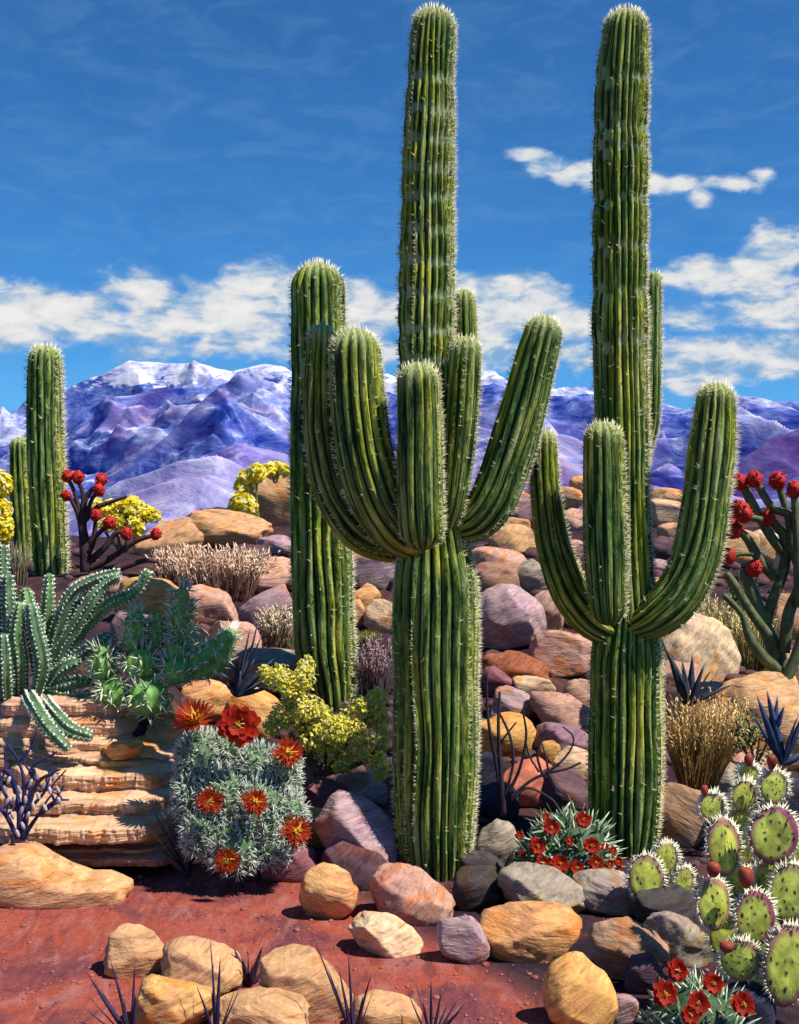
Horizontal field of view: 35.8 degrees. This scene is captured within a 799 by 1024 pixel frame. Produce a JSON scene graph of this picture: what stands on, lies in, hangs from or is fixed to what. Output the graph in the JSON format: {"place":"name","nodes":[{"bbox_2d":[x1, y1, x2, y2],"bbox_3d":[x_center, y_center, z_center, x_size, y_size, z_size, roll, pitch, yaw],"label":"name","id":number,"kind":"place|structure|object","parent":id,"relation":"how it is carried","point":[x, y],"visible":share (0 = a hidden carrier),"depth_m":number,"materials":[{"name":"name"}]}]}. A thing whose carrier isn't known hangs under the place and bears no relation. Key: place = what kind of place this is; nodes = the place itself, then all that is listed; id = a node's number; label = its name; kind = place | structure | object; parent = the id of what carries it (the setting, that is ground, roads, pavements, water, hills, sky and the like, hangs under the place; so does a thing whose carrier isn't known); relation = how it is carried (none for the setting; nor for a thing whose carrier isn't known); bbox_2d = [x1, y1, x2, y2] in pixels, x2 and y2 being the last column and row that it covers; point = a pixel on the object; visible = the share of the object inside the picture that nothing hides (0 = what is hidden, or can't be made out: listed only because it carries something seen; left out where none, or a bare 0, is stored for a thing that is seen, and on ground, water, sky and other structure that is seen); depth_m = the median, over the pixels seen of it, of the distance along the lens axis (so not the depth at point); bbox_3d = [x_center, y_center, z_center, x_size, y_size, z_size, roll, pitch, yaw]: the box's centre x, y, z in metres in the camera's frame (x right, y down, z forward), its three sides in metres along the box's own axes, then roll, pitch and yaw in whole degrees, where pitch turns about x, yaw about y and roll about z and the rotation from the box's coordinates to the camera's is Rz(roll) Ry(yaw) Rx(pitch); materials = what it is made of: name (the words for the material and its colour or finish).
{"place":"outdoors","nodes":[
{"label":"outdoors","id":0,"kind":"place"},
{"bbox_2d":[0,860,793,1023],"bbox_3d":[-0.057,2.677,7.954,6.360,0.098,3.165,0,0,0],"label":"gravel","id":1,"kind":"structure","parent":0,"point":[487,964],"depth_m":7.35,"materials":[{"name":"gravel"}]},
{"bbox_2d":[0,507,798,1023],"bbox_3d":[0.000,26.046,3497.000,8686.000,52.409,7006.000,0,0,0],"label":"ground","id":2,"kind":"structure","parent":0,"point":[156,915],"depth_m":7.87,"materials":[{"name":"red soil"}]},
{"bbox_2d":[0,469,14,549],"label":"brittlebush","id":3,"kind":"object","parent":2,"relation":"on","point":[7,526],"visible":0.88,"depth_m":16.35,"materials":[{"name":"yellow plant"}]},
{"bbox_2d":[6,432,32,565],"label":"saguaro cactus","id":4,"kind":"object","parent":2,"relation":"on","point":[19,499],"visible":0.59,"depth_m":17.41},
{"bbox_2d":[21,340,71,575],"bbox_3d":[-4.773,-0.646,16.739,0.716,3.376,0.630,0,0,0],"label":"saguaro cactus","id":5,"kind":"object","parent":2,"relation":"on","point":[45,440],"visible":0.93,"depth_m":16.56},
{"bbox_2d":[0,841,133,909],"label":"boulder","id":6,"kind":"object","parent":2,"relation":"on","point":[34,875],"visible":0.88,"depth_m":8.46,"materials":[{"name":"stone"}]},
{"bbox_2d":[0,731,68,839],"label":"twiggy shrub","id":7,"kind":"object","parent":6,"relation":"on","point":[22,829],"visible":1,"depth_m":8.74,"materials":[{"name":"purple plant"}]},
{"bbox_2d":[76,960,136,1023],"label":"dark grass tuft","id":8,"kind":"object","parent":2,"relation":"on","point":[113,1012],"visible":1,"depth_m":6.28,"materials":[{"name":"purple plant"}]},
{"bbox_2d":[59,469,161,573],"bbox_3d":[-3.775,0.159,16.163,1.369,1.451,0.278,0,0,4],"label":"cholla","id":9,"kind":"object","parent":2,"relation":"on","point":[84,514],"visible":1,"depth_m":16.20,"materials":[{"name":"brown plant"}]},
{"bbox_2d":[42,818,181,866],"bbox_3d":[-2.220,2.452,9.546,1.377,0.286,1.084,0,0,0],"label":"sandstone ledge","id":10,"kind":"object","parent":2,"relation":"on","point":[148,853],"visible":0.3,"depth_m":9.09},
{"bbox_2d":[0,731,215,845],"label":"sandstone ledge","id":11,"kind":"object","parent":10,"relation":"on","point":[98,807],"visible":0.67,"depth_m":9.28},
{"bbox_2d":[0,746,80,781],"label":"sandstone ledge","id":12,"kind":"object","parent":11,"relation":"on","point":[10,762],"visible":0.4,"depth_m":9.78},
{"bbox_2d":[0,690,141,760],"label":"sandstone ledge","id":13,"kind":"object","parent":12,"relation":"on","point":[18,729],"visible":0.57,"depth_m":10.04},
{"bbox_2d":[0,544,152,753],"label":"trailing cereus","id":14,"kind":"object","parent":13,"relation":"on","point":[54,642],"visible":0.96,"depth_m":10.33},
{"bbox_2d":[80,573,246,723],"bbox_3d":[-1.955,1.111,10.097,1.405,1.208,0.687,0,0,0],"label":"spiny green cactus","id":15,"kind":"object","parent":13,"relation":"on","point":[146,695],"visible":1,"depth_m":10.10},
{"bbox_2d":[99,735,163,775],"bbox_3d":[-2.152,1.962,9.963,0.525,0.232,1.025,0,0,0],"label":"sandstone ledge","id":16,"kind":"object","parent":11,"relation":"on","point":[150,747],"visible":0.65,"depth_m":9.65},
{"bbox_2d":[91,495,161,552],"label":"brittlebush","id":17,"kind":"object","parent":2,"relation":"on","point":[135,514],"visible":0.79,"depth_m":16.93,"materials":[{"name":"yellow plant"}]},
{"bbox_2d":[103,923,163,978],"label":"rock","id":18,"kind":"object","parent":2,"relation":"on","point":[130,946],"visible":0.82,"depth_m":7.19,"materials":[{"name":"stone"}]},
{"bbox_2d":[113,577,178,622],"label":"rock","id":19,"kind":"object","parent":2,"relation":"on","point":[153,596],"visible":0.38,"depth_m":13.96,"materials":[{"name":"stone"}]},
{"bbox_2d":[130,517,207,557],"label":"rock","id":20,"kind":"object","parent":2,"relation":"on","point":[181,530],"visible":0.5,"depth_m":19.05,"materials":[{"name":"stone"}]},
{"bbox_2d":[149,798,191,878],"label":"dark grass tuft","id":21,"kind":"object","parent":2,"relation":"on","point":[176,859],"visible":0.88,"depth_m":8.87,"materials":[{"name":"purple plant"}]},
{"bbox_2d":[145,712,197,745],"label":"rock","id":22,"kind":"object","parent":2,"relation":"on","point":[163,730],"visible":0.27,"depth_m":10.16,"materials":[{"name":"stone"}]},
{"bbox_2d":[136,974,216,1023],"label":"rock","id":23,"kind":"object","parent":2,"relation":"on","point":[163,1000],"visible":0.91,"depth_m":6.42,"materials":[{"name":"stone"}]},
{"bbox_2d":[160,935,242,995],"bbox_3d":[-1.134,2.607,7.077,0.489,0.320,0.367,0,0,0],"label":"rock","id":24,"kind":"object","parent":2,"relation":"on","point":[186,958],"visible":0.77,"depth_m":6.97,"materials":[{"name":"stone"}]},
{"bbox_2d":[180,679,231,722],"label":"rock","id":25,"kind":"object","parent":2,"relation":"on","point":[218,694],"visible":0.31,"depth_m":12.25,"materials":[{"name":"stone"}]},
{"bbox_2d":[144,542,279,601],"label":"feathery grass","id":26,"kind":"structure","parent":2,"relation":"on","point":[237,574],"depth_m":16.50,"materials":[{"name":"beige plant"}]},
{"bbox_2d":[187,584,238,626],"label":"rock","id":27,"kind":"object","parent":2,"relation":"on","point":[216,604],"visible":0.45,"depth_m":15.31,"materials":[{"name":"stone"}]},
{"bbox_2d":[190,509,272,549],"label":"rock","id":28,"kind":"object","parent":2,"relation":"on","point":[217,527],"visible":0.65,"depth_m":19.21,"materials":[{"name":"stone"}]},
{"bbox_2d":[208,621,261,660],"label":"rock","id":29,"kind":"object","parent":2,"relation":"on","point":[242,627],"visible":0.31,"depth_m":14.04,"materials":[{"name":"stone"}]},
{"bbox_2d":[167,698,312,881],"bbox_3d":[-1.153,1.989,8.854,1.091,1.279,0.879,0,0,0],"label":"hedgehog cactus","id":30,"kind":"object","parent":2,"relation":"on","point":[238,807],"visible":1,"depth_m":8.76,"materials":[{"name":"green plant"}]},
{"bbox_2d":[226,462,267,516],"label":"brittlebush","id":31,"kind":"object","parent":2,"relation":"on","point":[251,478],"visible":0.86,"depth_m":20.43,"materials":[{"name":"yellow plant"}]},
{"bbox_2d":[224,687,284,743],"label":"rock","id":32,"kind":"object","parent":2,"relation":"on","point":[259,704],"visible":0.34,"depth_m":11.96,"materials":[{"name":"stone"}]},
{"bbox_2d":[210,985,309,1023],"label":"rock","id":33,"kind":"object","parent":2,"relation":"on","point":[263,1004],"visible":0.9,"depth_m":6.37,"materials":[{"name":"stone"}]},
{"bbox_2d":[238,584,292,638],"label":"rock","id":34,"kind":"object","parent":2,"relation":"on","point":[279,595],"visible":0.51,"depth_m":14.90,"materials":[{"name":"stone"}]},
{"bbox_2d":[248,462,290,525],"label":"rock","id":35,"kind":"object","parent":2,"relation":"on","point":[273,498],"visible":0.27,"depth_m":21.62,"materials":[{"name":"stone"}]},
{"bbox_2d":[237,648,302,692],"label":"rock","id":36,"kind":"object","parent":2,"relation":"on","point":[283,656],"visible":0.31,"depth_m":13.27,"materials":[{"name":"stone"}]},
{"bbox_2d":[254,556,290,593],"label":"rock","id":37,"kind":"object","parent":2,"relation":"on","point":[274,577],"visible":0.29,"depth_m":16.83,"materials":[{"name":"stone"}]},
{"bbox_2d":[253,603,293,649],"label":"dry grass","id":38,"kind":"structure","parent":2,"relation":"on","point":[272,626],"depth_m":14.48,"materials":[{"name":"beige plant"}]},
{"bbox_2d":[258,846,318,882],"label":"rock","id":39,"kind":"object","parent":2,"relation":"on","point":[304,861],"visible":0.47,"depth_m":9.00,"materials":[{"name":"stone"}]},
{"bbox_2d":[259,943,353,1022],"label":"rock","id":40,"kind":"object","parent":2,"relation":"on","point":[298,969],"visible":0.63,"depth_m":6.57,"materials":[{"name":"stone"}]},
{"bbox_2d":[284,257,359,711],"bbox_3d":[-0.808,-0.277,12.998,0.817,4.839,0.759,0,0,0],"label":"saguaro cactus","id":41,"kind":"object","parent":2,"relation":"on","point":[321,578],"visible":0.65,"depth_m":12.76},
{"bbox_2d":[302,778,348,807],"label":"rock","id":42,"kind":"object","parent":2,"relation":"on","point":[317,792],"visible":0.4,"depth_m":10.32,"materials":[{"name":"stone"}]},
{"bbox_2d":[256,654,390,784],"bbox_3d":[-0.642,1.742,10.397,1.145,1.070,0.480,0,0,0],"label":"yellow blossom bush","id":43,"kind":"object","parent":42,"relation":"on","point":[349,733],"visible":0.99,"depth_m":10.32,"materials":[{"name":"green plant"}]},
{"bbox_2d":[299,862,358,919],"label":"rock","id":44,"kind":"object","parent":2,"relation":"on","point":[328,891],"visible":0.98,"depth_m":8.16,"materials":[{"name":"stone"}]},
{"bbox_2d":[311,932,373,1023],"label":"grass tuft","id":45,"kind":"object","parent":2,"relation":"on","point":[349,1020],"visible":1,"depth_m":6.32,"materials":[{"name":"purple plant"}]},
{"bbox_2d":[321,841,386,890],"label":"rock","id":46,"kind":"object","parent":2,"relation":"on","point":[360,865],"visible":0.57,"depth_m":8.80,"materials":[{"name":"stone"}]},
{"bbox_2d":[313,789,396,862],"bbox_3d":[-0.327,2.434,9.155,0.622,0.754,0.482,0,0,0],"label":"rock","id":47,"kind":"object","parent":2,"relation":"on","point":[353,818],"visible":0.7,"depth_m":9.05,"materials":[{"name":"stone"}]},
{"bbox_2d":[336,771,387,806],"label":"rock","id":48,"kind":"object","parent":2,"relation":"on","point":[362,783],"visible":0.56,"depth_m":10.50,"materials":[{"name":"stone"}]},
{"bbox_2d":[352,552,394,589],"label":"rock","id":49,"kind":"object","parent":2,"relation":"on","point":[378,575],"visible":0.34,"depth_m":17.10,"materials":[{"name":"stone"}]},
{"bbox_2d":[355,634,392,698],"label":"dry grass","id":50,"kind":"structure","parent":2,"relation":"on","point":[372,681],"depth_m":12.96,"materials":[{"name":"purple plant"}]},
{"bbox_2d":[363,599,391,632],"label":"rock","id":51,"kind":"object","parent":2,"relation":"on","point":[376,613],"visible":0.62,"depth_m":15.28,"materials":[{"name":"stone"}]},
{"bbox_2d":[347,910,423,957],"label":"rock","id":52,"kind":"object","parent":2,"relation":"on","point":[385,934],"visible":0.86,"depth_m":7.54,"materials":[{"name":"stone"}]},
{"bbox_2d":[355,989,422,1023],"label":"rock","id":53,"kind":"object","parent":2,"relation":"on","point":[387,1007],"visible":0.81,"depth_m":6.40,"materials":[{"name":"stone"}]},
{"bbox_2d":[8,516,798,880],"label":"rubble","id":54,"kind":"object","parent":2,"relation":"on","point":[532,552],"visible":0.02,"depth_m":13.06,"materials":[{"name":"stone"}]},
{"bbox_2d":[227,613,272,697],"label":"agave","id":55,"kind":"object","parent":54,"relation":"on","point":[242,688],"visible":0.91,"depth_m":10.50,"materials":[{"name":"blue plant"}]},
{"bbox_2d":[369,862,455,925],"bbox_3d":[0.086,2.598,8.268,0.579,0.446,0.443,0,0,0],"label":"rock","id":56,"kind":"object","parent":2,"relation":"on","point":[409,894],"visible":0.74,"depth_m":8.12,"materials":[{"name":"stone"}]},
{"bbox_2d":[300,2,565,881],"bbox_3d":[0.226,-0.447,9.121,2.027,6.686,1.114,0,0,0],"label":"saguaro cactus","id":57,"kind":"object","parent":2,"relation":"on","point":[418,514],"visible":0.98,"depth_m":8.96,"materials":[{"name":"plant"}]},
{"bbox_2d":[436,915,489,964],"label":"rock","id":58,"kind":"object","parent":2,"relation":"on","point":[462,939],"visible":0.98,"depth_m":7.38,"materials":[{"name":"stone"}]},
{"bbox_2d":[452,865,505,911],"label":"rock","id":59,"kind":"object","parent":2,"relation":"on","point":[475,887],"visible":0.9,"depth_m":8.38,"materials":[{"name":"stone"}]},
{"bbox_2d":[474,818,519,866],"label":"rock","id":60,"kind":"object","parent":2,"relation":"on","point":[495,837],"visible":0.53,"depth_m":9.26,"materials":[{"name":"stone"}]},
{"bbox_2d":[475,781,519,821],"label":"rock","id":61,"kind":"object","parent":2,"relation":"on","point":[489,803],"visible":0.49,"depth_m":10.18,"materials":[{"name":"stone"}]},
{"bbox_2d":[471,546,526,565],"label":"rock","id":62,"kind":"object","parent":2,"relation":"on","point":[490,554],"visible":0.41,"depth_m":17.88,"materials":[{"name":"stone"}]},
{"bbox_2d":[475,562,526,595],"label":"rock","id":63,"kind":"object","parent":2,"relation":"on","point":[491,574],"visible":0.53,"depth_m":16.99,"materials":[{"name":"stone"}]},
{"bbox_2d":[478,712,535,757],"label":"rock","id":64,"kind":"object","parent":2,"relation":"on","point":[517,731],"visible":0.64,"depth_m":11.67,"materials":[{"name":"stone"}]},
{"bbox_2d":[487,524,535,553],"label":"rock","id":65,"kind":"object","parent":2,"relation":"on","point":[518,538],"visible":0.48,"depth_m":19.06,"materials":[{"name":"stone"}]},
{"bbox_2d":[478,583,546,649],"bbox_3d":[1.271,1.259,14.553,0.947,0.831,0.666,0,0,0],"label":"rock","id":66,"kind":"object","parent":2,"relation":"on","point":[512,616],"visible":0.75,"depth_m":14.34,"materials":[{"name":"stone"}]},
{"bbox_2d":[490,685,534,719],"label":"rock","id":67,"kind":"object","parent":2,"relation":"on","point":[515,700],"visible":0.64,"depth_m":12.47,"materials":[{"name":"stone"}]},
{"bbox_2d":[481,650,550,680],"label":"rock","id":68,"kind":"object","parent":2,"relation":"on","point":[511,664],"visible":0.64,"depth_m":13.41,"materials":[{"name":"stone"}]},
{"bbox_2d":[503,756,551,807],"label":"rock","id":69,"kind":"object","parent":2,"relation":"on","point":[527,797],"visible":0.38,"depth_m":10.49,"materials":[{"name":"stone"}]},
{"bbox_2d":[478,901,581,962],"bbox_3d":[0.806,2.606,7.635,0.648,0.398,0.475,0,0,0],"label":"rock","id":70,"kind":"object","parent":2,"relation":"on","point":[531,931],"visible":0.84,"depth_m":7.46,"materials":[{"name":"stone"}]},
{"bbox_2d":[517,559,546,591],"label":"rock","id":71,"kind":"object","parent":2,"relation":"on","point":[530,576],"visible":0.6,"depth_m":17.10,"materials":[{"name":"stone"}]},
{"bbox_2d":[486,672,580,815],"bbox_3d":[1.014,1.753,9.351,0.721,1.087,0.048,0,0,0],"label":"dead bush","id":72,"kind":"object","parent":2,"relation":"on","point":[502,790],"visible":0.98,"depth_m":9.34,"materials":[{"name":"black plant"}]},
{"bbox_2d":[497,862,585,913],"bbox_3d":[0.964,2.598,8.315,0.608,0.452,0.482,0,0,0],"label":"rock","id":73,"kind":"object","parent":2,"relation":"on","point":[523,881],"visible":0.66,"depth_m":8.23,"materials":[{"name":"stone"}]},
{"bbox_2d":[527,630,591,676],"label":"rock","id":74,"kind":"object","parent":2,"relation":"on","point":[558,653],"visible":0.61,"depth_m":13.64,"materials":[{"name":"stone"}]},
{"bbox_2d":[529,691,589,727],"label":"rock","id":75,"kind":"object","parent":2,"relation":"on","point":[559,707],"visible":0.81,"depth_m":12.24,"materials":[{"name":"stone"}]},
{"bbox_2d":[534,722,587,749],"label":"rock","id":76,"kind":"object","parent":2,"relation":"on","point":[561,736],"visible":0.6,"depth_m":11.61,"materials":[{"name":"stone"}]},
{"bbox_2d":[539,767,587,810],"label":"rock","id":77,"kind":"object","parent":2,"relation":"on","point":[572,783],"visible":0.69,"depth_m":10.40,"materials":[{"name":"stone"}]},
{"bbox_2d":[508,795,627,878],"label":"flowering plant","id":78,"kind":"object","parent":2,"relation":"on","point":[570,843],"visible":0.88,"depth_m":8.88,"materials":[{"name":"green plant"}]},
{"bbox_2d":[553,746,587,780],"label":"rock","id":79,"kind":"object","parent":2,"relation":"on","point":[576,755],"visible":0.4,"depth_m":11.09,"materials":[{"name":"stone"}]},
{"bbox_2d":[541,951,618,1023],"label":"rock","id":80,"kind":"object","parent":2,"relation":"on","point":[577,987],"visible":1,"depth_m":6.47,"materials":[{"name":"stone"}]},
{"bbox_2d":[572,869,635,915],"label":"rock","id":81,"kind":"object","parent":2,"relation":"on","point":[605,892],"visible":0.64,"depth_m":8.27,"materials":[{"name":"stone"}]},
{"bbox_2d":[583,916,669,979],"bbox_3d":[1.344,2.605,7.259,0.465,0.464,0.380,0,0,26],"label":"rock","id":82,"kind":"object","parent":2,"relation":"on","point":[612,945],"visible":0.75,"depth_m":7.16,"materials":[{"name":"stone"}]},
{"bbox_2d":[526,3,741,859],"bbox_3d":[1.787,-0.605,9.506,1.562,6.714,0.936,0,0,-17],"label":"saguaro cactus","id":83,"kind":"object","parent":2,"relation":"on","point":[620,609],"visible":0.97,"depth_m":9.45,"materials":[{"name":"plant"}]},
{"bbox_2d":[624,951,666,993],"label":"rock","id":84,"kind":"object","parent":2,"relation":"on","point":[643,971],"visible":0.85,"depth_m":6.95,"materials":[{"name":"stone"}]},
{"bbox_2d":[623,836,697,901],"bbox_3d":[1.738,2.497,8.274,0.561,0.610,0.235,0,0,-14],"label":"prickly pear","id":85,"kind":"object","parent":2,"relation":"on","point":[648,870],"visible":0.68,"depth_m":8.21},
{"bbox_2d":[635,881,695,921],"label":"rock","id":86,"kind":"object","parent":2,"relation":"on","point":[677,898],"visible":0.6,"depth_m":8.14,"materials":[{"name":"stone"}]},
{"bbox_2d":[650,499,680,526],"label":"rock","id":87,"kind":"object","parent":2,"relation":"on","point":[666,511],"visible":0.39,"depth_m":21.40,"materials":[{"name":"stone"}]},
{"bbox_2d":[643,911,712,967],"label":"rock","id":88,"kind":"object","parent":2,"relation":"on","point":[681,936],"visible":0.58,"depth_m":7.37,"materials":[{"name":"stone"}]},
{"bbox_2d":[658,782,705,847],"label":"rock","id":89,"kind":"object","parent":2,"relation":"on","point":[683,826],"visible":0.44,"depth_m":9.68,"materials":[{"name":"stone"}]},
{"bbox_2d":[635,958,760,1023],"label":"cushion cactus","id":90,"kind":"object","parent":2,"relation":"on","point":[687,998],"visible":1,"depth_m":6.17,"materials":[{"name":"green plant"}]},
{"bbox_2d":[662,640,735,705],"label":"agave","id":91,"kind":"object","parent":2,"relation":"on","point":[684,684],"visible":0.97,"depth_m":9.90,"materials":[{"name":"blue plant"}]},
{"bbox_2d":[659,613,740,681],"bbox_3d":[3.230,1.582,13.701,0.966,0.939,0.691,0,0,-29],"label":"rock","id":92,"kind":"object","parent":2,"relation":"on","point":[709,642],"visible":0.47,"depth_m":13.43,"materials":[{"name":"stone"}]},
{"bbox_2d":[662,687,755,791],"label":"dry grass","id":93,"kind":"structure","parent":2,"relation":"on","point":[705,749],"depth_m":9.86,"materials":[{"name":"beige plant"}]},
{"bbox_2d":[691,754,798,1006],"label":"prickly pear","id":94,"kind":"object","parent":2,"relation":"on","point":[748,916],"visible":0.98,"depth_m":6.69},
{"bbox_2d":[719,979,775,1023],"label":"rock","id":95,"kind":"object","parent":2,"relation":"on","point":[765,1009],"visible":0.4,"depth_m":6.46,"materials":[{"name":"stone"}]},
{"bbox_2d":[702,671,798,770],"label":"rock","id":96,"kind":"object","parent":2,"relation":"on","point":[750,687],"visible":0.45,"depth_m":11.34,"materials":[{"name":"stone"}]},
{"bbox_2d":[721,469,798,679],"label":"cholla","id":97,"kind":"object","parent":96,"relation":"on","point":[785,546],"visible":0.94,"depth_m":11.66,"materials":[{"name":"green plant"}]},
{"bbox_2d":[731,711,773,765],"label":"leafy shrub","id":98,"kind":"object","parent":2,"relation":"on","point":[748,742],"visible":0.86,"depth_m":9.29,"materials":[{"name":"green plant"}]},
{"bbox_2d":[725,611,779,670],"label":"dry grass","id":99,"kind":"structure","parent":2,"relation":"on","point":[748,663],"depth_m":13.81,"materials":[{"name":"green plant"}]},
{"bbox_2d":[753,691,798,765],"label":"blue leaved shrub","id":100,"kind":"object","parent":2,"relation":"on","point":[772,736],"visible":1,"depth_m":8.57,"materials":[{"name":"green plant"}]},
{"bbox_2d":[0,373,798,509],"bbox_3d":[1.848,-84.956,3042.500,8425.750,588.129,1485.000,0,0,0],"label":"blue mountain","id":101,"kind":"structure","parent":0,"point":[110,436],"depth_m":3281.56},
{"bbox_2d":[0,361,798,446],"bbox_3d":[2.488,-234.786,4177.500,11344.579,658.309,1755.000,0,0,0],"label":"distant mountain range","id":102,"kind":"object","parent":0,"point":[128,378],"visible":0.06,"depth_m":4566.81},
{"bbox_2d":[0,0,798,411],"label":"sky","id":103,"kind":"structure","parent":0,"point":[168,168],"materials":[{"name":"blue"}]},
{"bbox_2d":[66,388,793,508],"bbox_3d":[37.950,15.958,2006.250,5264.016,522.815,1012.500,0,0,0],"label":"mountain","id":104,"kind":"structure","parent":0,"point":[217,419],"depth_m":2216.75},
{"bbox_2d":[66,429,798,536],"bbox_3d":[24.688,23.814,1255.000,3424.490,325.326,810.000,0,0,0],"label":"mountain foothills","id":105,"kind":"structure","parent":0,"point":[178,489],"depth_m":1234.73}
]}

